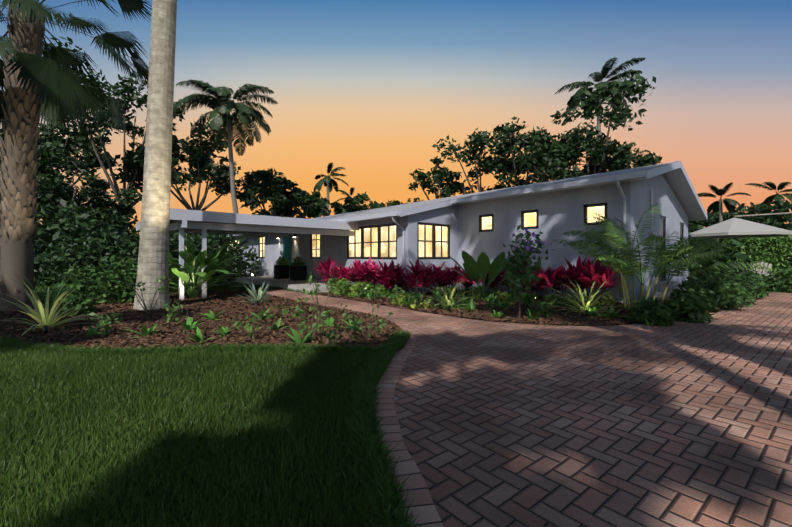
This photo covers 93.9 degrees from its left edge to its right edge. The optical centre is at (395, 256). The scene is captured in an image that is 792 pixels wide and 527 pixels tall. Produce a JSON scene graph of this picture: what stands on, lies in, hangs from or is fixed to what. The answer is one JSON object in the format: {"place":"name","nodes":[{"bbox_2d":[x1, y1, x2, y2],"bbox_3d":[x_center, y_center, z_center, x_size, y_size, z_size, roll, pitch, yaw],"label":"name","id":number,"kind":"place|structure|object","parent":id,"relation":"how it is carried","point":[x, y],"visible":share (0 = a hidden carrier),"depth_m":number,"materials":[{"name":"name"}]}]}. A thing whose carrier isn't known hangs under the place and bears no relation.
{"place":"outdoors","nodes":[
{"label":"outdoors","id":0,"kind":"place"},
{"bbox_2d":[0,0,791,238],"label":"sky","id":1,"kind":"structure","parent":0,"point":[367,88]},
{"bbox_2d":[39,268,791,399],"bbox_3d":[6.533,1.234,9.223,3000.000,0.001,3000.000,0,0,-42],"label":"ground","id":2,"kind":"structure","parent":0,"point":[238,283],"depth_m":15.42,"materials":[{"name":"brown soil"}]},
{"bbox_2d":[0,0,151,311],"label":"sabal palm","id":3,"kind":"object","parent":2,"relation":"on","point":[19,147],"depth_m":8.27,"materials":[{"name":"green plant"}]},
{"bbox_2d":[133,0,176,309],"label":"royal palm","id":4,"kind":"object","parent":2,"relation":"on","point":[153,261],"visible":0.83,"depth_m":8.51,"materials":[{"name":"grey plant"}]},
{"bbox_2d":[35,284,312,298],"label":"lawn grass","id":5,"kind":"structure","parent":2,"relation":"on","point":[39,290],"depth_m":13.79,"materials":[{"name":"green plant"}]},
{"bbox_2d":[0,340,408,526],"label":"lawn grass","id":6,"kind":"structure","parent":2,"relation":"on","point":[210,438],"depth_m":2.36,"materials":[{"name":"green plant"}]},
{"bbox_2d":[26,295,400,346],"bbox_3d":[-5.439,1.226,7.051,8.550,0.001,10.512,0,0,-42],"label":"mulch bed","id":7,"kind":"object","parent":2,"relation":"on","point":[246,310],"visible":0.02,"depth_m":6.71,"materials":[{"name":"brown wood"}]},
{"bbox_2d":[0,290,403,349],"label":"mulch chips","id":8,"kind":"object","parent":7,"relation":"on","point":[75,334],"visible":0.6,"depth_m":6.46,"materials":[{"name":"brown wood"}]},
{"bbox_2d":[0,298,412,356],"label":"lawn edge","id":9,"kind":"object","parent":8,"relation":"on","point":[15,342],"visible":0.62,"depth_m":4.69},
{"bbox_2d":[136,208,358,299],"bbox_3d":[-6.044,-0.041,14.615,6.367,2.550,6.800,0,0,-42],"label":"entry canopy","id":10,"kind":"object","parent":2,"relation":"on","point":[183,221],"visible":0.71,"depth_m":11.71,"materials":[{"name":"white paint"}]},
{"bbox_2d":[18,298,587,333],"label":"uplights","id":11,"kind":"object","parent":2,"relation":"on","point":[45,328],"visible":0.48,"depth_m":7.44,"materials":[{"name":"black metal"}]},
{"bbox_2d":[0,275,622,334],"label":"spiky plants","id":12,"kind":"object","parent":2,"relation":"on","point":[40,316],"visible":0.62,"depth_m":6.57,"materials":[{"name":"green plant"}]},
{"bbox_2d":[129,242,648,312],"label":"broad-leaved plants","id":13,"kind":"object","parent":2,"relation":"on","point":[481,267],"visible":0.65,"depth_m":10.22,"materials":[{"name":"green plant"}]},
{"bbox_2d":[0,35,791,287],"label":"tree","id":14,"kind":"object","parent":2,"relation":"on","point":[57,250],"depth_m":28.87,"materials":[{"name":"green plant"}]},
{"bbox_2d":[42,239,763,345],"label":"plant stems","id":15,"kind":"object","parent":2,"relation":"on","point":[626,290],"visible":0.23,"depth_m":8.39,"materials":[{"name":"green plant"}]},
{"bbox_2d":[35,203,776,345],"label":"shrubs","id":16,"kind":"object","parent":2,"relation":"on","point":[737,289],"visible":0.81,"depth_m":7.86,"materials":[{"name":"green plant"}]},
{"bbox_2d":[512,229,544,254],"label":"purple flowers","id":17,"kind":"object","parent":16,"relation":"on","point":[533,235],"visible":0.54,"depth_m":7.38,"materials":[{"name":"purple plant"}]},
{"bbox_2d":[376,337,443,526],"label":"paving border","id":18,"kind":"object","parent":2,"relation":"on","point":[423,507],"depth_m":2.33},
{"bbox_2d":[344,331,426,526],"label":"grass edge","id":19,"kind":"object","parent":18,"relation":"on","point":[384,358],"depth_m":2.20,"materials":[{"name":"green plant"}]},
{"bbox_2d":[227,170,645,302],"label":"gutters","id":20,"kind":"object","parent":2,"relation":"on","point":[617,178],"visible":0.69,"depth_m":11.00,"materials":[{"name":"white metal"}]},
{"bbox_2d":[252,190,660,280],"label":"porch fixtures","id":21,"kind":"object","parent":2,"relation":"on","point":[296,273],"visible":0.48,"depth_m":16.31,"materials":[{"name":"black metal"}]},
{"bbox_2d":[239,256,304,265],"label":"potted plants","id":22,"kind":"object","parent":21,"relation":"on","point":[282,260],"visible":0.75,"depth_m":17.35,"materials":[{"name":"green plant"}]},
{"bbox_2d":[226,174,687,303],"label":"house walls","id":23,"kind":"structure","parent":2,"relation":"on","point":[561,212],"depth_m":12.23,"materials":[{"name":"paint"}]},
{"bbox_2d":[283,235,290,265],"bbox_3d":[-5.521,-0.076,18.877,0.055,2.220,0.980,0,0,-42],"label":"front door","id":24,"kind":"structure","parent":23,"relation":"attached to","point":[287,248],"depth_m":18.85,"materials":[{"name":"teal"}]},
{"bbox_2d":[229,202,606,258],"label":"windows","id":25,"kind":"structure","parent":23,"relation":"attached to","point":[380,241],"depth_m":13.19,"materials":[{"name":"yellow glass"}]},
{"bbox_2d":[217,161,706,238],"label":"roof","id":26,"kind":"structure","parent":23,"relation":"on","point":[678,181],"depth_m":12.32,"materials":[{"name":"white paint"}]},
{"bbox_2d":[311,161,676,219],"bbox_3d":[-0.525,-2.213,20.350,10.440,1.457,25.740,0,0,-42],"label":"roof cover","id":27,"kind":"object","parent":26,"relation":"on","point":[382,209],"visible":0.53,"depth_m":13.80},
{"bbox_2d":[659,215,665,281],"bbox_3d":[8.522,-0.266,11.874,0.900,2.100,0.055,0,0,-42],"label":"side door","id":28,"kind":"structure","parent":23,"relation":"attached to","point":[662,226],"depth_m":12.00,"materials":[{"name":"black"}]},
{"bbox_2d":[680,222,683,245],"bbox_3d":[10.517,-0.616,13.657,0.750,1.300,0.055,0,0,-42],"label":"side window","id":29,"kind":"structure","parent":23,"relation":"attached to","point":[682,230],"depth_m":13.85,"materials":[{"name":"black"}]},
{"bbox_2d":[230,276,685,296],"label":"porch slab","id":30,"kind":"structure","parent":2,"relation":"on","point":[286,283],"depth_m":14.38,"materials":[{"name":"grey concrete"}]},
{"bbox_2d":[313,255,620,293],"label":"red ti plants","id":31,"kind":"object","parent":2,"relation":"on","point":[601,275],"visible":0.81,"depth_m":11.27,"materials":[{"name":"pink plant"}]},
{"bbox_2d":[173,57,791,222],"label":"palm","id":32,"kind":"object","parent":2,"relation":"on","point":[223,103],"depth_m":36.36,"materials":[{"name":"green plant"}]},
{"bbox_2d":[325,291,756,325],"bbox_3d":[5.186,1.226,10.523,15.659,0.001,7.705,0,0,-3],"label":"mulch bed","id":33,"kind":"object","parent":2,"relation":"on","point":[659,299],"visible":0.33,"depth_m":8.30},
{"bbox_2d":[318,294,732,325],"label":"bed border paving","id":34,"kind":"structure","parent":33,"relation":"on","point":[493,320],"depth_m":7.48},
{"bbox_2d":[317,289,760,325],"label":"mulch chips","id":35,"kind":"object","parent":33,"relation":"on","point":[556,318],"visible":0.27,"depth_m":8.01,"materials":[{"name":"brown wood"}]},
{"bbox_2d":[688,212,791,238],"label":"patio umbrella","id":36,"kind":"object","parent":2,"relation":"on","point":[734,227],"visible":0.9,"depth_m":16.01,"materials":[{"name":"grey fabric"}]},
{"bbox_2d":[730,262,771,277],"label":"adirondack chairs","id":37,"kind":"object","parent":2,"relation":"on","point":[766,272],"visible":0.19,"depth_m":18.54,"materials":[{"name":"grey wood"}]},
{"bbox_2d":[716,235,791,277],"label":"hedge","id":38,"kind":"object","parent":2,"relation":"on","point":[771,253],"depth_m":20.85,"materials":[{"name":"green plant"}]},
{"bbox_2d":[762,267,791,292],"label":"shrub","id":39,"kind":"object","parent":2,"relation":"on","point":[783,283],"depth_m":13.13,"materials":[{"name":"green plant"}]},
{"bbox_2d":[256,289,791,526],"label":"driveway paving","id":40,"kind":"structure","parent":0,"point":[676,424],"depth_m":2.81,"materials":[{"name":"brown brick"}]}
]}

